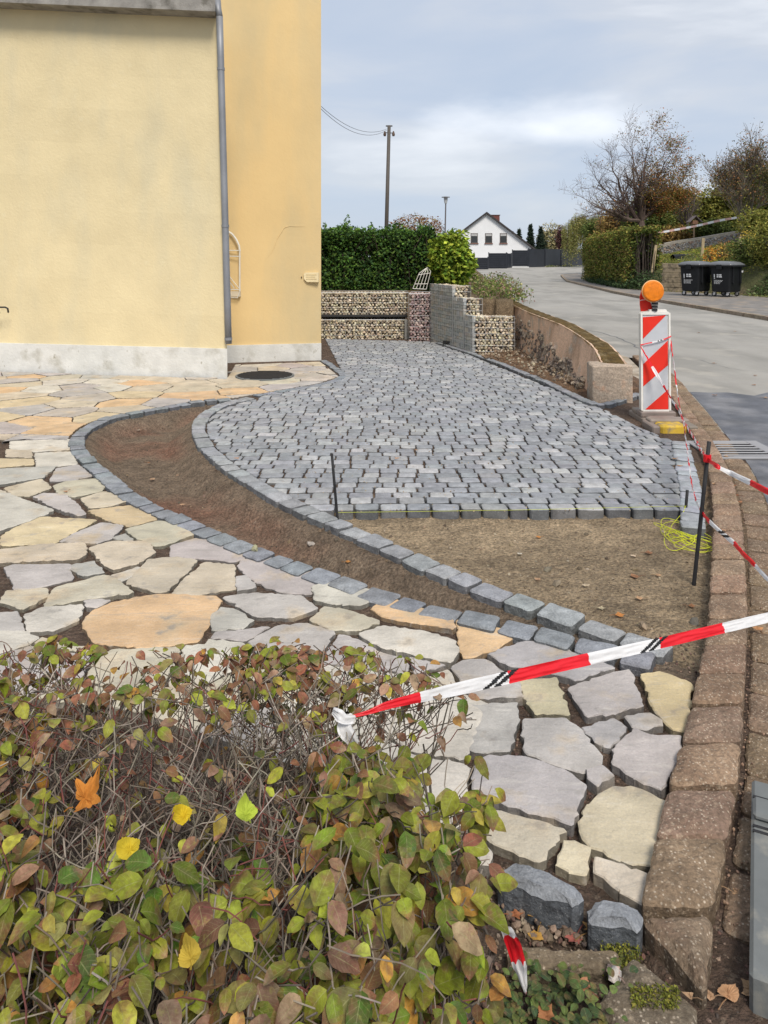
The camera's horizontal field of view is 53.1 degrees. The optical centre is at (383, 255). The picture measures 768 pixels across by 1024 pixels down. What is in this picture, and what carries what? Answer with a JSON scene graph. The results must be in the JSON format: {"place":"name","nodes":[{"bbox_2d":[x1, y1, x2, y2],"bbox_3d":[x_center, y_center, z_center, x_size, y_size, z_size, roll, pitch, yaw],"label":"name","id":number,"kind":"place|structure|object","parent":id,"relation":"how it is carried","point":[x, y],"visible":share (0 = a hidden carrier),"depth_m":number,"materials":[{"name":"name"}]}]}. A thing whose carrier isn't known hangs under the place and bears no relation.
{"place":"outdoors","nodes":[
{"label":"outdoors","id":0,"kind":"place"},
{"bbox_2d":[0,362,694,915],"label":"flagstone paving","id":1,"kind":"structure","parent":0,"point":[540,784],"depth_m":3.21,"materials":[{"name":"stone"}]},
{"bbox_2d":[235,371,293,380],"bbox_3d":[-1.587,1.600,10.240,0.780,0.040,0.780,0,0,0],"label":"manhole cover","id":2,"kind":"object","parent":1,"relation":"on","point":[266,375],"visible":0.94,"depth_m":10.17,"materials":[{"name":"grey metal"}]},
{"bbox_2d":[0,245,767,1023],"bbox_3d":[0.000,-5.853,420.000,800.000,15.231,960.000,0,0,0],"label":"ground","id":3,"kind":"structure","parent":0,"point":[116,445],"depth_m":4.20,"materials":[{"name":"soil"}]},
{"bbox_2d":[0,0,226,378],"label":"annex building","id":4,"kind":"structure","parent":3,"relation":"on","point":[111,257],"depth_m":10.41,"materials":[{"name":"beige paint"}]},
{"bbox_2d":[215,0,231,343],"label":"downpipe","id":5,"kind":"object","parent":4,"relation":"attached to","point":[223,174],"visible":0.99,"depth_m":10.01,"materials":[{"name":"metal"}]},
{"bbox_2d":[0,635,517,1023],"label":"shrub hedge","id":6,"kind":"object","parent":3,"relation":"on","point":[98,961],"visible":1,"depth_m":1.43,"materials":[{"name":"green plant"}]},
{"bbox_2d":[64,763,100,811],"bbox_3d":[-0.564,0.990,1.434,0.063,0.091,0.092,0,0,-22],"label":"maple leaf","id":7,"kind":"object","parent":6,"relation":"on","point":[87,796],"visible":1,"depth_m":1.44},
{"bbox_2d":[116,837,139,859],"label":"yellow leaf","id":8,"kind":"object","parent":6,"relation":"attached to","point":[127,848],"visible":0.82,"depth_m":1.32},
{"bbox_2d":[172,804,191,825],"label":"yellow leaf","id":9,"kind":"object","parent":6,"relation":"on","point":[182,814],"visible":1,"depth_m":1.42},
{"bbox_2d":[178,933,200,969],"bbox_3d":[-0.273,0.976,1.077,0.034,0.030,0.025,0,0,11],"label":"yellow leaf","id":10,"kind":"object","parent":6,"relation":"on","point":[190,953],"visible":1,"depth_m":1.08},
{"bbox_2d":[236,793,257,823],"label":"yellow leaf","id":11,"kind":"object","parent":6,"relation":"on","point":[246,809],"visible":1,"depth_m":1.38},
{"bbox_2d":[501,926,526,992],"bbox_3d":[0.257,1.389,1.518,0.026,0.185,0.086,0,0,45],"label":"tape scrap","id":12,"kind":"object","parent":6,"relation":"hanging from","point":[515,951],"visible":0.84,"depth_m":1.53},
{"bbox_2d":[332,612,767,744],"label":"barrier tape","id":13,"kind":"object","parent":6,"relation":"attached to","point":[344,720],"visible":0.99,"depth_m":2.06,"materials":[{"name":"plastic"}]},
{"bbox_2d":[221,0,320,362],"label":"tall building","id":14,"kind":"structure","parent":3,"relation":"on","point":[272,58],"depth_m":11.80,"materials":[{"name":"paint"}]},
{"bbox_2d":[229,231,240,297],"bbox_3d":[-2.330,0.131,11.713,0.322,1.028,0.218,0,0,0],"label":"wall rack","id":15,"kind":"object","parent":14,"relation":"attached to","point":[235,294],"depth_m":11.61,"materials":[{"name":"metal"}]},
{"bbox_2d":[301,272,318,281],"bbox_3d":[-1.149,0.329,11.914,0.272,0.148,0.103,0,0,0],"label":"wall plaque","id":16,"kind":"object","parent":14,"relation":"attached to","point":[311,276],"depth_m":11.87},
{"bbox_2d":[253,360,345,397],"bbox_3d":[-0.870,1.663,10.228,0.759,0.153,3.053,0,0,10],"label":"stone edging","id":17,"kind":"object","parent":3,"relation":"on","point":[338,371],"visible":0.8,"depth_m":9.84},
{"bbox_2d":[331,453,338,519],"bbox_3d":[-0.294,1.506,4.706,0.067,0.589,0.017,0,0,0],"label":"iron stake","id":18,"kind":"object","parent":3,"relation":"on","point":[334,486],"visible":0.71,"depth_m":4.70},
{"bbox_2d":[338,506,711,552],"bbox_3d":[0.808,1.611,4.493,2.191,0.085,0.685,0,0,0],"label":"builders string","id":19,"kind":"object","parent":18,"relation":"attached to","point":[691,539],"visible":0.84,"depth_m":4.47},
{"bbox_2d":[68,398,655,676],"bbox_3d":[-1.118,1.659,5.410,1.800,0.162,6.307,0,0,-27],"label":"stone edging","id":20,"kind":"object","parent":3,"relation":"on","point":[635,665],"visible":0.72,"depth_m":3.83,"materials":[{"name":"stone"}]},
{"bbox_2d":[321,318,406,338],"bbox_3d":[-0.452,1.448,15.282,1.811,0.442,0.645,0,0,0],"label":"gabion","id":21,"kind":"object","parent":3,"relation":"on","point":[361,328],"visible":0.95,"depth_m":14.99,"materials":[{"name":"stone"}]},
{"bbox_2d":[321,314,406,316],"bbox_3d":[-0.445,1.185,15.215,1.810,0.030,0.370,0,0,0],"label":"plank","id":22,"kind":"object","parent":21,"relation":"on","point":[363,315],"visible":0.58,"depth_m":15.10,"materials":[{"name":"wood"}]},
{"bbox_2d":[321,291,408,317],"bbox_3d":[-0.433,0.986,15.701,1.854,0.534,0.646,0,0,0],"label":"gabion","id":23,"kind":"object","parent":21,"relation":"on","point":[358,302],"visible":0.91,"depth_m":15.41,"materials":[{"name":"stone"}]},
{"bbox_2d":[321,214,437,290],"bbox_3d":[-1.787,0.027,17.183,6.769,1.918,1.546,0,0,3],"label":"green hedge","id":24,"kind":"object","parent":3,"relation":"on","point":[398,259],"visible":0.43,"depth_m":16.75,"materials":[{"name":"green plant"}]},
{"bbox_2d":[383,125,394,225],"bbox_3d":[0.191,-2.002,30.000,0.478,6.208,0.180,0,0,0],"label":"utility pole","id":25,"kind":"object","parent":3,"relation":"on","point":[388,132],"visible":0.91,"depth_m":29.94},
{"bbox_2d":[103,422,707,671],"bbox_3d":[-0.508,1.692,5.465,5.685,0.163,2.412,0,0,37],"label":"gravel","id":26,"kind":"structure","parent":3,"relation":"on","point":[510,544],"depth_m":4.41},
{"bbox_2d":[388,213,446,236],"bbox_3d":[1.059,-0.845,23.991,1.932,1.125,1.458,0,0,0],"label":"autumn shrub","id":27,"kind":"object","parent":3,"relation":"on","point":[421,220],"visible":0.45,"depth_m":23.85,"materials":[{"name":"pink plant"}]},
{"bbox_2d":[409,291,431,341],"bbox_3d":[0.766,1.177,14.906,0.541,0.970,0.744,0,0,5],"label":"gabion","id":28,"kind":"object","parent":3,"relation":"on","point":[420,308],"visible":0.87,"depth_m":14.57,"materials":[{"name":"stone"}]},
{"bbox_2d":[412,267,430,289],"bbox_3d":[0.777,0.460,15.789,0.390,0.471,0.194,0,0,0],"label":"trellis cage","id":29,"kind":"object","parent":28,"relation":"on","point":[427,268],"visible":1,"depth_m":15.70,"materials":[{"name":"white paint"}]},
{"bbox_2d":[192,397,672,664],"bbox_3d":[-0.618,1.659,5.672,1.048,0.162,6.208,0,0,-26],"label":"stone edging","id":30,"kind":"object","parent":3,"relation":"on","point":[553,616],"visible":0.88,"depth_m":3.96,"materials":[{"name":"stone"}]},
{"bbox_2d":[430,283,469,346],"bbox_3d":[1.198,1.083,13.923,0.314,1.151,1.284,0,0,-16],"label":"gabion","id":31,"kind":"object","parent":3,"relation":"on","point":[442,312],"visible":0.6,"depth_m":13.84,"materials":[{"name":"metal"}]},
{"bbox_2d":[426,228,478,285],"bbox_3d":[1.421,0.137,15.912,1.158,1.435,1.123,0,0,0],"label":"laurel bush","id":32,"kind":"object","parent":3,"relation":"on","point":[451,256],"visible":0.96,"depth_m":15.63,"materials":[{"name":"green plant"}]},
{"bbox_2d":[453,297,482,348],"bbox_3d":[1.429,1.185,13.123,0.309,0.965,0.618,0,0,-16],"label":"gabion","id":33,"kind":"object","parent":3,"relation":"on","point":[468,306],"visible":0.57,"depth_m":13.02,"materials":[{"name":"metal"}]},
{"bbox_2d":[474,257,487,268],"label":"fence panel","id":34,"kind":"object","parent":3,"relation":"on","point":[482,263],"visible":0.47,"depth_m":69.98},
{"bbox_2d":[463,314,514,354],"bbox_3d":[1.728,1.313,12.672,0.836,0.704,0.395,0,0,7],"label":"gabion","id":35,"kind":"object","parent":3,"relation":"on","point":[489,333],"visible":0.92,"depth_m":12.51,"materials":[{"name":"stone"}]},
{"bbox_2d":[488,252,506,267],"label":"fence panel","id":36,"kind":"object","parent":3,"relation":"on","point":[497,260],"visible":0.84,"depth_m":71.98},
{"bbox_2d":[461,212,534,257],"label":"white house","id":37,"kind":"structure","parent":3,"relation":"on","point":[488,232],"depth_m":85.00,"materials":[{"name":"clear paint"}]},
{"bbox_2d":[465,271,534,303],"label":"bank weeds","id":38,"kind":"object","parent":3,"relation":"on","point":[493,287],"visible":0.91,"depth_m":14.03,"materials":[{"name":"green plant"}]},
{"bbox_2d":[512,249,528,267],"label":"fence panel","id":39,"kind":"object","parent":3,"relation":"on","point":[519,257],"visible":0.94,"depth_m":74.98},
{"bbox_2d":[478,347,582,386],"bbox_3d":[1.871,1.538,10.900,0.994,0.094,3.824,0,0,0],"label":"rubble","id":40,"kind":"object","parent":3,"relation":"on","point":[516,353],"visible":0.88,"depth_m":10.76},
{"bbox_2d":[526,223,535,247],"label":"conifer","id":41,"kind":"object","parent":3,"relation":"on","point":[530,238],"visible":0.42,"depth_m":93.80,"materials":[{"name":"green plant"}]},
{"bbox_2d":[528,248,544,266],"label":"fence panel","id":42,"kind":"object","parent":3,"relation":"on","point":[536,257],"visible":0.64,"depth_m":77.40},
{"bbox_2d":[436,342,638,408],"bbox_3d":[1.996,1.651,11.141,0.868,0.178,6.041,0,0,-12],"label":"stone edging","id":43,"kind":"object","parent":3,"relation":"on","point":[577,397],"visible":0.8,"depth_m":9.52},
{"bbox_2d":[498,863,583,933],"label":"basalt block","id":44,"kind":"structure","parent":3,"relation":"on","point":[545,899],"depth_m":1.90,"materials":[{"name":"stone"}]},
{"bbox_2d":[535,226,548,248],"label":"conifer","id":45,"kind":"object","parent":3,"relation":"on","point":[541,242],"visible":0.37,"depth_m":91.76,"materials":[{"name":"green plant"}]},
{"bbox_2d":[536,220,563,248],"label":"pale tree","id":46,"kind":"object","parent":3,"relation":"on","point":[549,236],"visible":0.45,"depth_m":97.29,"materials":[{"name":"beige plant"}]},
{"bbox_2d":[545,248,560,265],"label":"fence panel","id":47,"kind":"object","parent":3,"relation":"on","point":[553,257],"visible":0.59,"depth_m":80.81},
{"bbox_2d":[486,281,632,402],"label":"retaining wall","id":48,"kind":"structure","parent":3,"relation":"on","point":[600,370],"depth_m":9.83,"materials":[{"name":"concrete"}]},
{"bbox_2d":[554,224,567,248],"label":"purple tree","id":49,"kind":"object","parent":3,"relation":"on","point":[558,238],"visible":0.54,"depth_m":91.80,"materials":[{"name":"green plant"}]},
{"bbox_2d":[506,947,621,992],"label":"edging slab","id":50,"kind":"structure","parent":3,"relation":"on","point":[594,963],"depth_m":1.74,"materials":[{"name":"concrete"}]},
{"bbox_2d":[502,950,638,1023],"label":"ground weeds","id":51,"kind":"object","parent":3,"relation":"on","point":[514,1013],"visible":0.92,"depth_m":1.63,"materials":[{"name":"green plant"}]},
{"bbox_2d":[538,1004,557,1023],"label":"fallen leaf","id":52,"kind":"object","parent":51,"relation":"on","point":[546,1014],"visible":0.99,"depth_m":1.59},
{"bbox_2d":[561,248,583,265],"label":"fence panel","id":53,"kind":"object","parent":3,"relation":"on","point":[565,261],"visible":0.33,"depth_m":85.50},
{"bbox_2d":[560,212,604,266],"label":"willow tree","id":54,"kind":"object","parent":3,"relation":"on","point":[575,226],"visible":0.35,"depth_m":77.07,"materials":[{"name":"green plant"}]},
{"bbox_2d":[409,635,755,1023],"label":"joint grit","id":55,"kind":"object","parent":3,"relation":"on","point":[583,945],"visible":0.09,"depth_m":1.88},
{"bbox_2d":[578,219,604,237],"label":"hillside shrub","id":56,"kind":"object","parent":3,"relation":"on","point":[587,229],"visible":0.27,"depth_m":59.59,"materials":[{"name":"green plant"}]},
{"bbox_2d":[592,206,625,234],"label":"hillside shrub","id":57,"kind":"object","parent":3,"relation":"on","point":[607,224],"visible":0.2,"depth_m":53.49,"materials":[{"name":"brown plant"}]},
{"bbox_2d":[587,900,642,959],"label":"basalt block","id":58,"kind":"structure","parent":3,"relation":"on","point":[610,922],"depth_m":1.81,"materials":[{"name":"stone"}]},
{"bbox_2d":[608,965,621,983],"bbox_3d":[0.514,1.598,1.707,0.039,0.028,0.026,0,0,-29],"label":"pebble","id":59,"kind":"object","parent":3,"relation":"on","point":[614,979],"visible":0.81,"depth_m":1.70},
{"bbox_2d":[581,221,664,286],"bbox_3d":[12.704,0.009,42.433,2.354,3.389,14.780,0,0,6],"label":"beech hedge","id":60,"kind":"object","parent":3,"relation":"on","point":[625,252],"visible":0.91,"depth_m":37.21,"materials":[{"name":"green plant"}]},
{"bbox_2d":[585,268,662,288],"bbox_3d":[11.821,1.048,39.602,1.614,1.106,13.000,0,0,2],"label":"ivy","id":61,"kind":"object","parent":3,"relation":"on","point":[614,283],"visible":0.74,"depth_m":35.54,"materials":[{"name":"green plant"}]},
{"bbox_2d":[558,107,709,227],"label":"bare tree","id":62,"kind":"object","parent":3,"relation":"on","point":[657,200],"visible":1,"depth_m":45.70,"materials":[{"name":"brown plant"}]},
{"bbox_2d":[600,940,680,1010],"bbox_3d":[0.562,1.605,1.713,0.134,0.046,0.208,0,0,-19],"label":"moss","id":63,"kind":"object","parent":3,"relation":"on","point":[645,989],"visible":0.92,"depth_m":1.67,"materials":[{"name":"green plant"}]},
{"bbox_2d":[598,960,696,1023],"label":"broken slab","id":64,"kind":"structure","parent":3,"relation":"on","point":[619,1001],"depth_m":1.64,"materials":[{"name":"concrete"}]},
{"bbox_2d":[616,199,679,246],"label":"hillside shrub","id":65,"kind":"object","parent":3,"relation":"on","point":[648,221],"visible":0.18,"depth_m":51.23,"materials":[{"name":"brown plant"}]},
{"bbox_2d":[629,280,697,433],"bbox_3d":[2.655,0.942,7.415,0.410,1.417,0.870,0,0,0],"label":"warning board","id":66,"kind":"object","parent":3,"relation":"on","point":[653,412],"visible":0.97,"depth_m":7.49,"materials":[{"name":"plastic"}]},
{"bbox_2d":[561,274,767,320],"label":"kerb","id":67,"kind":"structure","parent":3,"relation":"on","point":[743,314],"depth_m":24.13,"materials":[{"name":"concrete"}]},
{"bbox_2d":[662,180,693,229],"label":"hillside shrub","id":68,"kind":"object","parent":3,"relation":"on","point":[670,213],"visible":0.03,"depth_m":53.23,"materials":[{"name":"brown plant"}]},
{"bbox_2d":[658,222,699,243],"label":"hillside shrub","id":69,"kind":"object","parent":3,"relation":"on","point":[673,236],"visible":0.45,"depth_m":44.51,"materials":[{"name":"brown plant"}]},
{"bbox_2d":[662,165,702,229],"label":"tree","id":70,"kind":"object","parent":3,"relation":"on","point":[689,215],"visible":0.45,"depth_m":47.97,"materials":[{"name":"brown plant"}]},
{"bbox_2d":[671,441,705,538],"bbox_3d":[2.187,1.659,5.540,0.166,0.162,2.178,0,0,19],"label":"stone edging","id":71,"kind":"object","parent":3,"relation":"on","point":[689,519],"visible":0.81,"depth_m":5.21,"materials":[{"name":"stone"}]},
{"bbox_2d":[632,355,747,1009],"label":"kerb","id":72,"kind":"structure","parent":3,"relation":"on","point":[684,883],"depth_m":2.28,"materials":[{"name":"concrete"}]},
{"bbox_2d":[687,216,702,237],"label":"bird house","id":73,"kind":"structure","parent":3,"relation":"on","point":[696,221],"depth_m":43.45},
{"bbox_2d":[692,441,710,585],"bbox_3d":[1.588,1.397,3.868,0.120,0.926,0.021,0,0,0],"label":"iron stake","id":74,"kind":"object","parent":3,"relation":"on","point":[700,521],"visible":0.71,"depth_m":3.86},
{"bbox_2d":[640,346,767,581],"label":"barrier tape","id":75,"kind":"object","parent":74,"relation":"attached to","point":[739,549],"visible":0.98,"depth_m":3.74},
{"bbox_2d":[670,341,767,494],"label":"barrier tape","id":76,"kind":"object","parent":74,"relation":"attached to","point":[754,484],"visible":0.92,"depth_m":3.71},
{"bbox_2d":[657,231,746,256],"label":"garden wall","id":77,"kind":"structure","parent":3,"relation":"on","point":[681,245],"depth_m":41.84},
{"bbox_2d":[681,218,737,237],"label":"hillside shrub","id":78,"kind":"object","parent":3,"relation":"on","point":[711,229],"visible":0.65,"depth_m":43.40,"materials":[{"name":"green plant"}]},
{"bbox_2d":[703,245,719,261],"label":"garden shrub","id":79,"kind":"object","parent":3,"relation":"on","point":[711,253],"visible":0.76,"depth_m":33.43,"materials":[{"name":"orange plant"}]},
{"bbox_2d":[689,184,736,228],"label":"hillside shrub","id":80,"kind":"object","parent":3,"relation":"on","point":[710,204],"visible":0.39,"depth_m":53.39,"materials":[{"name":"green plant"}]},
{"bbox_2d":[670,274,767,296],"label":"ivy","id":81,"kind":"object","parent":3,"relation":"on","point":[757,289],"visible":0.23,"depth_m":29.35,"materials":[{"name":"green plant"}]},
{"bbox_2d":[671,373,767,944],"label":"gutter","id":82,"kind":"object","parent":3,"relation":"on","point":[738,902],"visible":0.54,"depth_m":2.91,"materials":[{"name":"concrete"}]},
{"bbox_2d":[718,489,767,925],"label":"grit","id":83,"kind":"object","parent":82,"relation":"on","point":[729,870],"visible":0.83,"depth_m":2.31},
{"bbox_2d":[712,245,730,259],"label":"garden shrub","id":84,"kind":"object","parent":3,"relation":"on","point":[720,253],"visible":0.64,"depth_m":33.38,"materials":[{"name":"orange plant"}]},
{"bbox_2d":[714,238,736,259],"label":"garden shrub","id":85,"kind":"object","parent":3,"relation":"on","point":[724,249],"visible":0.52,"depth_m":33.41,"materials":[{"name":"orange plant"}]},
{"bbox_2d":[717,983,738,1009],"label":"fallen leaf","id":86,"kind":"object","parent":3,"relation":"on","point":[730,992],"visible":1,"depth_m":1.69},
{"bbox_2d":[700,122,767,237],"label":"autumn tree","id":87,"kind":"object","parent":3,"relation":"on","point":[739,178],"visible":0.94,"depth_m":39.50,"materials":[{"name":"brown plant"}]},
{"bbox_2d":[711,205,764,229],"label":"hillside shrub","id":88,"kind":"object","parent":3,"relation":"on","point":[731,214],"visible":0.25,"depth_m":43.69,"materials":[{"name":"green plant"}]},
{"bbox_2d":[741,978,748,995],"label":"fallen leaf","id":89,"kind":"object","parent":3,"relation":"on","point":[745,992],"visible":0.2,"depth_m":1.70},
{"bbox_2d":[723,164,767,215],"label":"hillside shrub","id":90,"kind":"object","parent":3,"relation":"on","point":[743,200],"visible":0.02,"depth_m":51.95,"materials":[{"name":"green plant"}]},
{"bbox_2d":[724,235,767,265],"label":"hillside shrub","id":91,"kind":"object","parent":3,"relation":"on","point":[737,250],"visible":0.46,"depth_m":31.37,"materials":[{"name":"green plant"}]},
{"bbox_2d":[732,209,767,240],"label":"hillside shrub","id":92,"kind":"object","parent":3,"relation":"on","point":[754,219],"visible":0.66,"depth_m":35.83,"materials":[{"name":"green plant"}]},
{"bbox_2d":[740,220,767,270],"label":"hillside shrub","id":93,"kind":"object","parent":3,"relation":"on","point":[758,244],"visible":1,"depth_m":30.01,"materials":[{"name":"green plant"}]},
{"bbox_2d":[744,173,767,211],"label":"hillside shrub","id":94,"kind":"object","parent":3,"relation":"on","point":[764,207],"visible":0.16,"depth_m":49.86,"materials":[{"name":"green plant"}]},
{"bbox_2d":[745,143,767,195],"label":"autumn tree","id":95,"kind":"object","parent":3,"relation":"on","point":[764,183],"visible":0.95,"depth_m":38.38,"materials":[{"name":"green plant"}]},
{"bbox_2d":[749,781,767,1018],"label":"plastic block","id":96,"kind":"object","parent":3,"relation":"on","point":[758,980],"depth_m":1.83,"materials":[{"name":"plastic"}]},
{"bbox_2d":[207,339,683,519],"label":"cobblestone paving","id":97,"kind":"structure","parent":0,"point":[585,435],"depth_m":6.52,"materials":[{"name":"stone"}]},
{"bbox_2d":[219,390,677,511],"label":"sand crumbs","id":98,"kind":"object","parent":97,"relation":"on","point":[441,464],"visible":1,"depth_m":6.05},
{"bbox_2d":[321,0,767,256],"label":"sky","id":99,"kind":"structure","parent":0,"point":[489,106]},
{"bbox_2d":[484,891,650,1023],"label":"gravel","id":100,"kind":"structure","parent":0,"point":[547,935],"depth_m":1.85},
{"bbox_2d":[527,922,542,939],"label":"fallen leaf","id":101,"kind":"object","parent":100,"relation":"on","point":[539,936],"visible":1,"depth_m":1.85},
{"bbox_2d":[565,924,583,943],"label":"fallen leaf","id":102,"kind":"object","parent":100,"relation":"on","point":[571,938],"visible":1,"depth_m":1.84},
{"bbox_2d":[476,266,767,475],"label":"road","id":103,"kind":"structure","parent":0,"point":[728,342],"depth_m":16.93,"materials":[{"name":"asphalt"}]},
{"bbox_2d":[687,441,767,459],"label":"drain grate","id":104,"kind":"object","parent":103,"relation":"in","point":[750,450],"visible":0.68,"depth_m":6.38,"materials":[{"name":"metal"}]},
{"bbox_2d":[690,392,767,503],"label":"road patch","id":105,"kind":"object","parent":103,"relation":"on","point":[738,417],"visible":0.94,"depth_m":7.73,"materials":[{"name":"asphalt"}]},
{"bbox_2d":[621,355,638,378],"bbox_3d":[3.165,1.610,14.400,1.430,0.001,11.200,0,0,0],"label":"pavement strip","id":106,"kind":"object","parent":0,"point":[635,367],"visible":0.11,"depth_m":11.19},
{"bbox_2d":[563,274,767,315],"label":"pavement","id":107,"kind":"structure","parent":0,"point":[752,304],"depth_m":27.01,"materials":[{"name":"concrete"}]},
{"bbox_2d":[661,263,703,292],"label":"plank wall","id":108,"kind":"structure","parent":107,"relation":"on","point":[671,272],"depth_m":32.81,"materials":[{"name":"brown wood"}]},
{"bbox_2d":[678,261,710,295],"bbox_3d":[12.038,0.857,29.577,1.120,1.323,0.998,0,0,-38],"label":"waste container","id":109,"kind":"object","parent":107,"relation":"on","point":[695,278],"visible":0.94,"depth_m":29.29,"materials":[{"name":"black plastic"}]},
{"bbox_2d":[708,261,746,296],"bbox_3d":[12.898,0.857,28.877,1.120,1.323,0.998,0,0,-38],"label":"waste container","id":110,"kind":"object","parent":107,"relation":"on","point":[726,278],"visible":1,"depth_m":28.60,"materials":[{"name":"black plastic"}]},
{"bbox_2d":[658,217,738,232],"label":"slope tape","id":111,"kind":"object","parent":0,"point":[710,222],"visible":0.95,"depth_m":42.86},
{"bbox_2d":[649,242,767,274],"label":"grass","id":112,"kind":"structure","parent":0,"point":[696,251],"depth_m":36.03,"materials":[{"name":"green plant"}]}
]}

